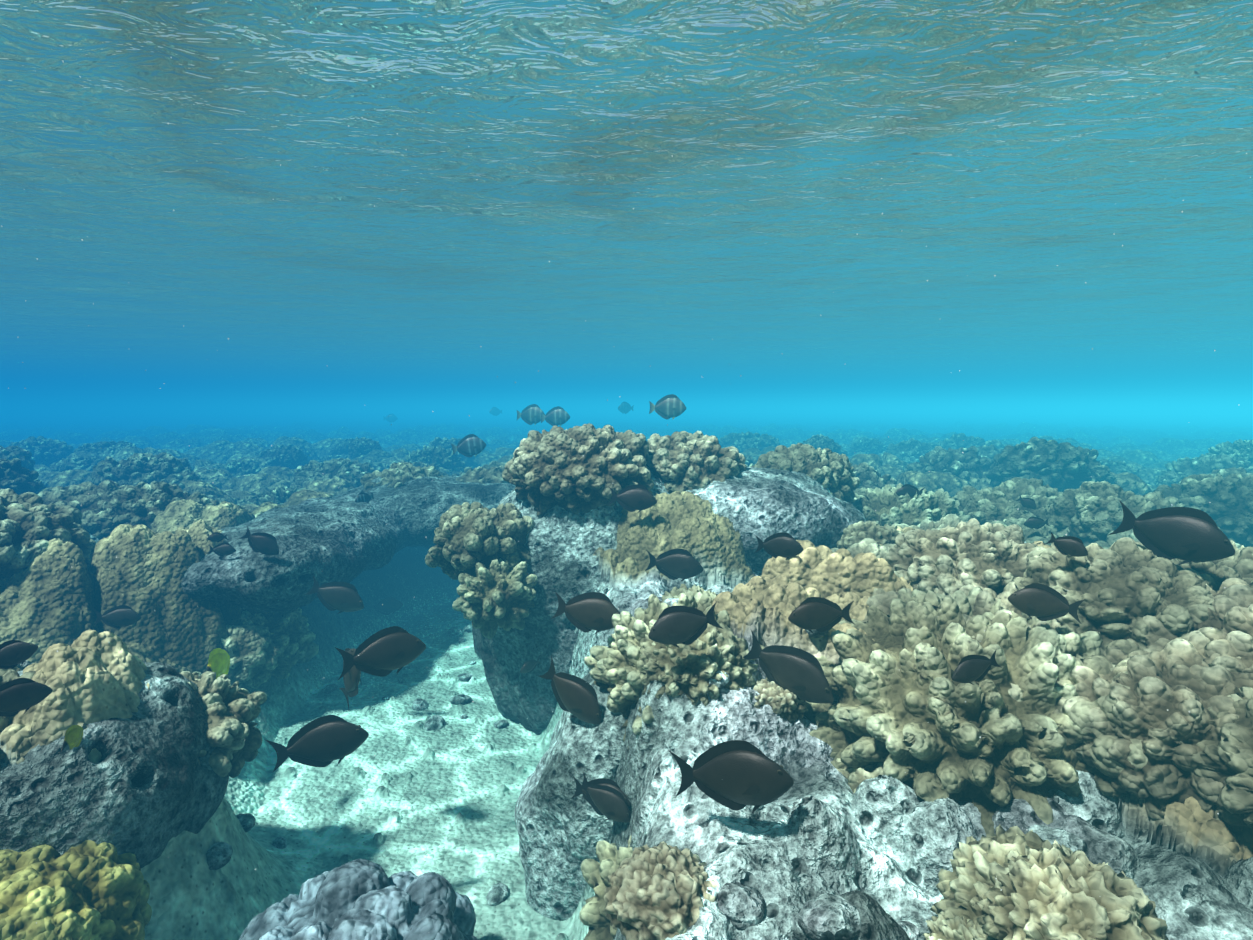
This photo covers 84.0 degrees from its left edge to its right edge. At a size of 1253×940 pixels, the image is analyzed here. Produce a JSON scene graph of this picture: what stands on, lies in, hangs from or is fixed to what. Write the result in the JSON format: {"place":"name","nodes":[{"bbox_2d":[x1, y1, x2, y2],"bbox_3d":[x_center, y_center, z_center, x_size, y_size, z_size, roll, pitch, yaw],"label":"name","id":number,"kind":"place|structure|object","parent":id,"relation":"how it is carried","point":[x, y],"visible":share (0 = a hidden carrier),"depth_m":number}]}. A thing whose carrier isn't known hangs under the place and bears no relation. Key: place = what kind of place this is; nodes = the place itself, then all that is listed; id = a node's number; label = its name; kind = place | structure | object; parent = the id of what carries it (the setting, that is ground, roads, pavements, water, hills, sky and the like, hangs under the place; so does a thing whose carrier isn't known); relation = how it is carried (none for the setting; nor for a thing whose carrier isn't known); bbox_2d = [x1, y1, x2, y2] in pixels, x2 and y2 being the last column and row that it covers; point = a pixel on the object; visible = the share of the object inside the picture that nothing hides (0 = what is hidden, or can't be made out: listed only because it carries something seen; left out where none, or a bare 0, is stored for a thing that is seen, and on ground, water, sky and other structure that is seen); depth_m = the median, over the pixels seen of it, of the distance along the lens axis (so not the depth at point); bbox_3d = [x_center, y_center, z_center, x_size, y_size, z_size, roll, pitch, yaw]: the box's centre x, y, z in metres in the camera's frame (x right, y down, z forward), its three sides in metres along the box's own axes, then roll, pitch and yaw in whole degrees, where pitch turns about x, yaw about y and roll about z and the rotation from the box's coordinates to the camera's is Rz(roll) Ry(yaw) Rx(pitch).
{"place":"outdoors","nodes":[
{"label":"outdoors","id":0,"kind":"place"},
{"bbox_2d":[0,640,37,668],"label":"surgeonfish","id":1,"kind":"object","parent":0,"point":[14,653],"visible":1,"depth_m":1.27},
{"bbox_2d":[0,678,52,716],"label":"surgeonfish","id":2,"kind":"object","parent":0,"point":[18,695],"visible":0.96,"depth_m":1.10},
{"bbox_2d":[58,722,86,754],"bbox_3d":[-0.872,0.421,1.097,0.012,0.040,0.059,1,5,12],"label":"fish","id":3,"kind":"object","parent":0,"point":[73,736],"visible":1,"depth_m":1.09},
{"bbox_2d":[94,605,140,628],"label":"surgeonfish","id":4,"kind":"object","parent":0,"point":[116,617],"visible":1,"depth_m":1.94},
{"bbox_2d":[207,648,233,678],"bbox_3d":[-0.981,0.470,1.673,0.025,0.084,0.124,-1,5,-6],"label":"fish","id":5,"kind":"object","parent":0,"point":[219,661],"visible":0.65,"depth_m":1.67},
{"bbox_2d":[238,526,278,554],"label":"surgeonfish","id":6,"kind":"object","parent":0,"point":[264,543],"visible":1,"depth_m":2.21},
{"bbox_2d":[264,715,368,772],"bbox_3d":[-0.602,0.535,1.361,0.186,0.108,0.046,-9,11,-12],"label":"surgeonfish","id":7,"kind":"object","parent":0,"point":[325,741],"visible":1,"depth_m":1.35},
{"bbox_2d":[304,576,363,613],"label":"surgeonfish","id":8,"kind":"object","parent":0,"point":[341,596],"visible":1,"depth_m":2.17},
{"bbox_2d":[339,648,361,708],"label":"surgeonfish","id":9,"kind":"object","parent":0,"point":[351,677],"visible":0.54,"depth_m":1.61},
{"bbox_2d":[335,626,425,679],"bbox_3d":[-0.545,0.407,1.550,0.192,0.111,0.047,-6,5,-23],"label":"surgeonfish","id":10,"kind":"object","parent":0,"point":[384,652],"visible":1,"depth_m":1.54},
{"bbox_2d":[451,434,485,457],"bbox_3d":[-0.890,-0.134,3.931,0.195,0.133,0.050,-8,2,-2],"label":"fish","id":11,"kind":"object","parent":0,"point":[470,445],"visible":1,"depth_m":3.92},
{"bbox_2d":[539,656,601,724],"bbox_3d":[-0.115,0.472,1.469,0.173,0.100,0.042,39,24,18],"label":"surgeonfish","id":12,"kind":"object","parent":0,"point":[575,696],"visible":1,"depth_m":1.46},
{"bbox_2d":[551,592,619,633],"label":"surgeonfish","id":13,"kind":"object","parent":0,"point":[588,612],"visible":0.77,"depth_m":1.59},
{"bbox_2d":[572,775,630,806],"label":"surgeonfish","id":14,"kind":"object","parent":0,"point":[606,782],"visible":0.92,"depth_m":1.30},
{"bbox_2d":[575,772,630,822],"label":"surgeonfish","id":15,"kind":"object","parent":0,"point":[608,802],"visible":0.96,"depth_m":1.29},
{"bbox_2d":[0,0,1252,400],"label":"water surface","id":16,"kind":"object","parent":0,"point":[800,200],"depth_m":1.80},
{"bbox_2d":[0,410,1252,939],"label":"reef terrain","id":17,"kind":"structure","parent":0,"point":[400,788],"depth_m":1.86},
{"bbox_2d":[0,445,35,470],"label":"reef coral","id":18,"kind":"object","parent":17,"relation":"on","point":[21,454],"visible":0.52,"depth_m":4.16},
{"bbox_2d":[0,662,35,759],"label":"coral rock","id":19,"kind":"object","parent":17,"relation":"on","point":[11,674],"visible":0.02,"depth_m":1.23},
{"bbox_2d":[0,458,41,494],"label":"reef coral","id":20,"kind":"object","parent":17,"relation":"on","point":[23,478],"visible":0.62,"depth_m":3.30},
{"bbox_2d":[5,436,73,465],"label":"reef coral","id":21,"kind":"object","parent":17,"relation":"on","point":[44,451],"visible":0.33,"depth_m":5.63},
{"bbox_2d":[0,488,96,583],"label":"reef coral","id":22,"kind":"object","parent":17,"relation":"on","point":[31,524],"visible":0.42,"depth_m":2.08},
{"bbox_2d":[46,455,102,471],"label":"reef coral","id":23,"kind":"object","parent":17,"relation":"on","point":[86,462],"visible":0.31,"depth_m":4.98},
{"bbox_2d":[0,840,151,939],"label":"yellow coral","id":24,"kind":"object","parent":17,"relation":"on","point":[88,890],"visible":0.79,"depth_m":1.04},
{"bbox_2d":[38,479,127,539],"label":"reef coral","id":25,"kind":"object","parent":17,"relation":"on","point":[95,523],"visible":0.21,"depth_m":2.82},
{"bbox_2d":[90,445,122,459],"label":"reef coral","id":26,"kind":"object","parent":17,"relation":"on","point":[111,451],"visible":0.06,"depth_m":5.50},
{"bbox_2d":[74,441,135,454],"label":"reef coral","id":27,"kind":"object","parent":26,"relation":"on","point":[98,448],"visible":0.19,"depth_m":5.57},
{"bbox_2d":[0,661,228,867],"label":"cap rock","id":28,"kind":"object","parent":17,"relation":"on","point":[153,797],"visible":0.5,"depth_m":1.18},
{"bbox_2d":[90,452,205,485],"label":"reef coral","id":29,"kind":"object","parent":17,"relation":"on","point":[134,466],"visible":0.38,"depth_m":3.96},
{"bbox_2d":[94,481,219,536],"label":"reef coral","id":30,"kind":"object","parent":17,"relation":"on","point":[143,503],"visible":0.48,"depth_m":2.82},
{"bbox_2d":[116,470,200,488],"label":"reef coral","id":31,"kind":"object","parent":17,"relation":"on","point":[159,476],"visible":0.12,"depth_m":3.88},
{"bbox_2d":[206,842,232,869],"bbox_3d":[-0.785,0.735,1.325,0.062,0.038,0.054,-13,23,-28],"label":"rock","id":32,"kind":"object","parent":17,"relation":"on","point":[218,855],"visible":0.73,"depth_m":1.32},
{"bbox_2d":[180,671,266,777],"bbox_3d":[-0.950,0.557,1.449,0.358,0.264,0.324,0,5,1],"label":"coral rock","id":33,"kind":"object","parent":17,"relation":"on","point":[233,733],"visible":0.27,"depth_m":1.45},
{"bbox_2d":[207,460,260,476],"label":"reef coral","id":34,"kind":"object","parent":17,"relation":"on","point":[234,468],"visible":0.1,"depth_m":5.35},
{"bbox_2d":[233,492,265,505],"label":"reef coral","id":35,"kind":"object","parent":17,"relation":"on","point":[249,500],"visible":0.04,"depth_m":4.05},
{"bbox_2d":[257,485,302,505],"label":"reef coral","id":36,"kind":"object","parent":35,"relation":"on","point":[279,495],"visible":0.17,"depth_m":4.01},
{"bbox_2d":[221,608,318,688],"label":"coral","id":37,"kind":"object","parent":17,"relation":"on","point":[265,646],"visible":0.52,"depth_m":2.29},
{"bbox_2d":[251,444,308,468],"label":"reef coral","id":38,"kind":"object","parent":17,"relation":"on","point":[290,456],"visible":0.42,"depth_m":5.88},
{"bbox_2d":[181,492,408,613],"bbox_3d":[-1.301,0.307,2.902,0.694,0.326,1.496,0,5,1],"label":"channel ledge","id":39,"kind":"object","parent":17,"relation":"on","point":[344,538],"visible":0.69,"depth_m":2.39},
{"bbox_2d":[290,458,374,489],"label":"reef coral","id":40,"kind":"object","parent":17,"relation":"on","point":[345,469],"visible":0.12,"depth_m":4.44},
{"bbox_2d":[291,458,375,483],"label":"reef coral","id":41,"kind":"object","parent":17,"relation":"on","point":[303,471],"visible":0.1,"depth_m":4.54},
{"bbox_2d":[239,859,477,939],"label":"purple lobe coral","id":42,"kind":"object","parent":17,"relation":"on","point":[360,899],"visible":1,"depth_m":1.17},
{"bbox_2d":[348,437,381,458],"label":"reef coral","id":43,"kind":"object","parent":17,"relation":"on","point":[358,447],"visible":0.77,"depth_m":6.37},
{"bbox_2d":[332,476,515,548],"bbox_3d":[-0.913,0.221,3.534,1.315,0.391,0.877,0,5,1],"label":"channel end shelf","id":44,"kind":"object","parent":17,"relation":"on","point":[414,509],"visible":0.21,"depth_m":3.22},
{"bbox_2d":[360,462,444,491],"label":"coral","id":45,"kind":"object","parent":44,"relation":"on","point":[398,474],"visible":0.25,"depth_m":3.50},
{"bbox_2d":[406,445,465,472],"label":"reef coral","id":46,"kind":"object","parent":17,"relation":"on","point":[446,459],"visible":0.42,"depth_m":5.54},
{"bbox_2d":[429,437,482,468],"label":"reef coral","id":47,"kind":"object","parent":17,"relation":"on","point":[445,442],"visible":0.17,"depth_m":6.43},
{"bbox_2d":[456,465,509,484],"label":"coral","id":48,"kind":"object","parent":17,"relation":"on","point":[480,475],"visible":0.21,"depth_m":3.54},
{"bbox_2d":[472,467,668,733],"bbox_3d":[-0.050,0.456,2.475,0.982,1.065,0.808,0,5,1],"label":"pillar rock","id":49,"kind":"object","parent":17,"relation":"on","point":[563,563],"visible":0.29,"depth_m":2.17},
{"bbox_2d":[425,502,534,579],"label":"coral","id":50,"kind":"object","parent":49,"relation":"attached to","point":[467,537],"visible":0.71,"depth_m":2.14},
{"bbox_2d":[452,558,537,638],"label":"coral","id":51,"kind":"object","parent":49,"relation":"attached to","point":[492,598],"visible":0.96,"depth_m":2.07},
{"bbox_2d":[514,672,626,920],"bbox_3d":[0.096,0.802,1.627,0.698,0.870,0.558,0,5,1],"label":"rock","id":52,"kind":"object","parent":17,"relation":"on","point":[560,823],"visible":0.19,"depth_m":1.45},
{"bbox_2d":[502,423,653,516],"bbox_3d":[-0.163,0.011,2.321,0.505,0.337,0.467,0,5,1],"label":"coral","id":53,"kind":"object","parent":17,"relation":"on","point":[544,471],"visible":0.83,"depth_m":2.16},
{"bbox_2d":[579,836,632,939],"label":"cauliflower coral","id":54,"kind":"object","parent":17,"relation":"on","point":[596,874],"visible":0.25,"depth_m":1.20},
{"bbox_2d":[604,841,716,939],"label":"coral","id":55,"kind":"object","parent":17,"relation":"on","point":[653,893],"visible":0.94,"depth_m":0.93},
{"bbox_2d":[584,590,764,747],"bbox_3d":[0.133,0.463,1.521,0.456,0.406,0.454,0,5,1],"label":"cauliflower coral","id":56,"kind":"object","parent":17,"relation":"on","point":[616,666],"visible":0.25,"depth_m":1.45},
{"bbox_2d":[640,620,757,706],"bbox_3d":[0.144,0.398,1.410,0.250,0.212,0.260,2,14,-33],"label":"coral","id":57,"kind":"object","parent":17,"relation":"on","point":[694,667],"visible":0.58,"depth_m":1.33},
{"bbox_2d":[718,881,765,929],"bbox_3d":[0.154,0.582,0.934,0.061,0.043,0.071,-5,9,-36],"label":"rubble","id":58,"kind":"object","parent":17,"relation":"on","point":[741,906],"visible":1,"depth_m":0.92},
{"bbox_2d":[719,431,779,452],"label":"reef coral","id":59,"kind":"object","parent":17,"relation":"on","point":[742,442],"visible":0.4,"depth_m":6.81},
{"bbox_2d":[686,467,865,572],"bbox_3d":[0.399,0.199,2.494,0.929,0.414,0.738,0,5,1],"label":"rock","id":60,"kind":"object","parent":17,"relation":"on","point":[762,504],"visible":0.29,"depth_m":2.21},
{"bbox_2d":[646,431,746,493],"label":"coral","id":61,"kind":"object","parent":60,"relation":"on","point":[681,461],"visible":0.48,"depth_m":2.33},
{"bbox_2d":[753,677,806,722],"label":"coral","id":62,"kind":"object","parent":17,"relation":"on","point":[789,706],"visible":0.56,"depth_m":1.30},
{"bbox_2d":[751,443,859,502],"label":"coral","id":63,"kind":"object","parent":17,"relation":"on","point":[830,470],"visible":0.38,"depth_m":2.60},
{"bbox_2d":[798,893,860,939],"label":"rubble","id":64,"kind":"object","parent":17,"relation":"on","point":[826,916],"visible":0.9,"depth_m":0.86},
{"bbox_2d":[836,758,883,792],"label":"coral","id":65,"kind":"object","parent":17,"relation":"on","point":[855,777],"visible":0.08,"depth_m":1.20},
{"bbox_2d":[831,538,895,558],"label":"reef coral","id":66,"kind":"object","parent":17,"relation":"on","point":[867,545],"visible":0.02,"depth_m":1.88},
{"bbox_2d":[836,521,902,549],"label":"coral","id":67,"kind":"object","parent":66,"relation":"on","point":[860,531],"visible":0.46,"depth_m":2.02},
{"bbox_2d":[884,518,1045,595],"bbox_3d":[0.817,0.278,1.624,0.427,0.326,0.430,5,6,-45],"label":"reef coral","id":68,"kind":"object","parent":66,"relation":"on","point":[948,560],"visible":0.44,"depth_m":1.53},
{"bbox_2d":[848,438,886,455],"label":"reef coral","id":69,"kind":"object","parent":17,"relation":"on","point":[871,446],"visible":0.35,"depth_m":7.32},
{"bbox_2d":[851,462,897,490],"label":"reef coral","id":70,"kind":"object","parent":17,"relation":"on","point":[867,475],"visible":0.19,"depth_m":3.54},
{"bbox_2d":[878,438,935,462],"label":"reef coral","id":71,"kind":"object","parent":17,"relation":"on","point":[912,449],"visible":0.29,"depth_m":6.32},
{"bbox_2d":[892,514,967,530],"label":"reef coral","id":72,"kind":"object","parent":17,"relation":"on","point":[952,520],"visible":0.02,"depth_m":2.27},
{"bbox_2d":[922,910,975,939],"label":"coral","id":73,"kind":"object","parent":17,"relation":"on","point":[940,927],"visible":0.5,"depth_m":0.88},
{"bbox_2d":[904,446,994,479],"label":"reef coral","id":74,"kind":"object","parent":17,"relation":"on","point":[958,463],"visible":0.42,"depth_m":4.31},
{"bbox_2d":[928,433,984,449],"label":"reef coral","id":75,"kind":"object","parent":17,"relation":"on","point":[954,441],"visible":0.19,"depth_m":6.41},
{"bbox_2d":[804,587,1114,836],"bbox_3d":[0.639,0.495,1.351,0.610,0.530,0.613,3,-2,-26],"label":"reef coral","id":76,"kind":"object","parent":17,"relation":"on","point":[896,688],"visible":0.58,"depth_m":1.15},
{"bbox_2d":[861,588,945,621],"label":"reef coral","id":77,"kind":"object","parent":76,"relation":"on","point":[881,599],"visible":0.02,"depth_m":1.45},
{"bbox_2d":[942,581,1114,713],"bbox_3d":[0.764,0.439,1.380,0.579,0.434,0.552,5,6,26],"label":"reef coral","id":78,"kind":"object","parent":76,"relation":"on","point":[986,599],"visible":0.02,"depth_m":1.36},
{"bbox_2d":[930,825,1072,939],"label":"coral","id":79,"kind":"object","parent":17,"relation":"on","point":[962,887],"visible":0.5,"depth_m":0.92},
{"bbox_2d":[991,518,1061,545],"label":"reef coral","id":80,"kind":"object","parent":17,"relation":"on","point":[1030,535],"visible":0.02,"depth_m":2.42},
{"bbox_2d":[1003,519,1069,535],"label":"reef coral","id":81,"kind":"object","parent":17,"relation":"on","point":[1063,532],"depth_m":2.51},
{"bbox_2d":[953,477,1062,533],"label":"reef coral","id":82,"kind":"object","parent":81,"relation":"on","point":[990,504],"visible":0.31,"depth_m":2.72},
{"bbox_2d":[986,436,1115,489],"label":"reef coral","id":83,"kind":"object","parent":17,"relation":"on","point":[1059,466],"visible":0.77,"depth_m":3.75},
{"bbox_2d":[1025,825,1088,857],"bbox_3d":[0.611,0.546,0.990,0.096,0.062,0.083,-11,-3,-25],"label":"rubble","id":84,"kind":"object","parent":17,"relation":"on","point":[1071,841],"visible":0.35,"depth_m":0.98},
{"bbox_2d":[976,840,1168,939],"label":"coral","id":85,"kind":"object","parent":17,"relation":"on","point":[1056,891],"visible":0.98,"depth_m":0.79},
{"bbox_2d":[1046,481,1184,545],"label":"reef coral","id":86,"kind":"object","parent":17,"relation":"on","point":[1088,513],"visible":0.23,"depth_m":2.46},
{"bbox_2d":[1055,639,1178,796],"bbox_3d":[0.915,0.483,1.222,0.576,0.401,0.525,2,6,22],"label":"reef coral","id":87,"kind":"object","parent":17,"relation":"on","point":[1106,766],"visible":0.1,"depth_m":1.07},
{"bbox_2d":[1013,537,1216,654],"bbox_3d":[0.988,0.295,1.352,0.458,0.328,0.416,-1,5,-13],"label":"reef coral","id":88,"kind":"object","parent":87,"relation":"on","point":[1124,586],"visible":0.4,"depth_m":1.24},
{"bbox_2d":[1062,630,1252,823],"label":"reef coral","id":89,"kind":"object","parent":17,"relation":"on","point":[1173,683],"visible":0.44,"depth_m":1.02},
{"bbox_2d":[1143,578,1252,672],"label":"reef coral","id":90,"kind":"object","parent":89,"relation":"on","point":[1229,634],"visible":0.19,"depth_m":1.09},
{"bbox_2d":[1153,473,1252,546],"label":"reef coral","id":91,"kind":"object","parent":17,"relation":"on","point":[1228,509],"visible":0.48,"depth_m":2.67},
{"bbox_2d":[1157,454,1252,486],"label":"reef coral","id":92,"kind":"object","parent":17,"relation":"on","point":[1203,465],"visible":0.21,"depth_m":4.10},
{"bbox_2d":[1172,540,1252,591],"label":"reef coral","id":93,"kind":"object","parent":17,"relation":"on","point":[1215,574],"visible":0.06,"depth_m":1.32},
{"bbox_2d":[1192,687,1252,829],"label":"reef coral","id":94,"kind":"object","parent":17,"relation":"on","point":[1225,757],"visible":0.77,"depth_m":0.94},
{"bbox_2d":[1205,439,1252,464],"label":"reef coral","id":95,"kind":"object","parent":17,"relation":"on","point":[1241,448],"visible":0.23,"depth_m":4.42},
{"bbox_2d":[0,399,1252,412],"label":"water","id":96,"kind":"structure","parent":0,"point":[108,406],"depth_m":60.35},
{"bbox_2d":[608,484,656,511],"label":"surgeonfish","id":97,"kind":"object","parent":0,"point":[633,498],"visible":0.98,"depth_m":2.06},
{"bbox_2d":[649,394,685,419],"bbox_3d":[0.206,-0.315,3.486,0.189,0.129,0.048,1,0,14],"label":"fish","id":98,"kind":"object","parent":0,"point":[673,406],"visible":1,"depth_m":3.48},
{"bbox_2d":[645,549,702,581],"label":"surgeonfish","id":99,"kind":"object","parent":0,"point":[676,564],"visible":1,"depth_m":1.90},
{"bbox_2d":[648,601,722,647],"bbox_3d":[0.106,0.285,1.282,0.139,0.081,0.034,-15,5,-3],"label":"surgeonfish","id":100,"kind":"object","parent":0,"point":[676,625],"visible":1,"depth_m":1.28},
{"bbox_2d":[668,740,793,813],"bbox_3d":[0.149,0.446,1.012,0.186,0.107,0.045,-9,1,21],"label":"surgeonfish","id":101,"kind":"object","parent":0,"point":[736,775],"visible":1,"depth_m":1.00},
{"bbox_2d":[755,532,803,559],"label":"surgeonfish","id":102,"kind":"object","parent":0,"point":[784,544],"visible":1,"depth_m":1.58},
{"bbox_2d":[743,630,833,703],"bbox_3d":[0.305,0.375,1.309,0.190,0.110,0.046,31,26,33],"label":"surgeonfish","id":103,"kind":"object","parent":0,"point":[798,673],"visible":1,"depth_m":1.29},
{"bbox_2d":[788,597,853,632],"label":"surgeonfish","id":104,"kind":"object","parent":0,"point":[819,614],"visible":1,"depth_m":1.30},
{"bbox_2d":[952,649,1001,684],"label":"surgeonfish","id":105,"kind":"object","parent":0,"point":[972,668],"visible":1,"depth_m":1.06},
{"bbox_2d":[1008,583,1085,622],"bbox_3d":[0.736,0.235,1.223,0.117,0.068,0.028,8,9,26],"label":"surgeonfish","id":106,"kind":"object","parent":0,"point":[1041,602],"visible":1,"depth_m":1.22},
{"bbox_2d":[1045,532,1087,556],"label":"surgeonfish","id":107,"kind":"object","parent":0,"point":[1071,546],"visible":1,"depth_m":1.28},
{"bbox_2d":[1109,500,1234,565],"bbox_3d":[1.010,0.117,1.290,0.189,0.109,0.046,21,18,41],"label":"surgeonfish","id":108,"kind":"object","parent":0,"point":[1186,534],"visible":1,"depth_m":1.28},
{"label":"reef coral","id":109,"kind":"object","parent":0,"visible":0},
{"bbox_2d":[851,483,971,525],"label":"reef coral","id":110,"kind":"object","parent":109,"relation":"on","point":[888,504],"visible":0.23,"depth_m":2.65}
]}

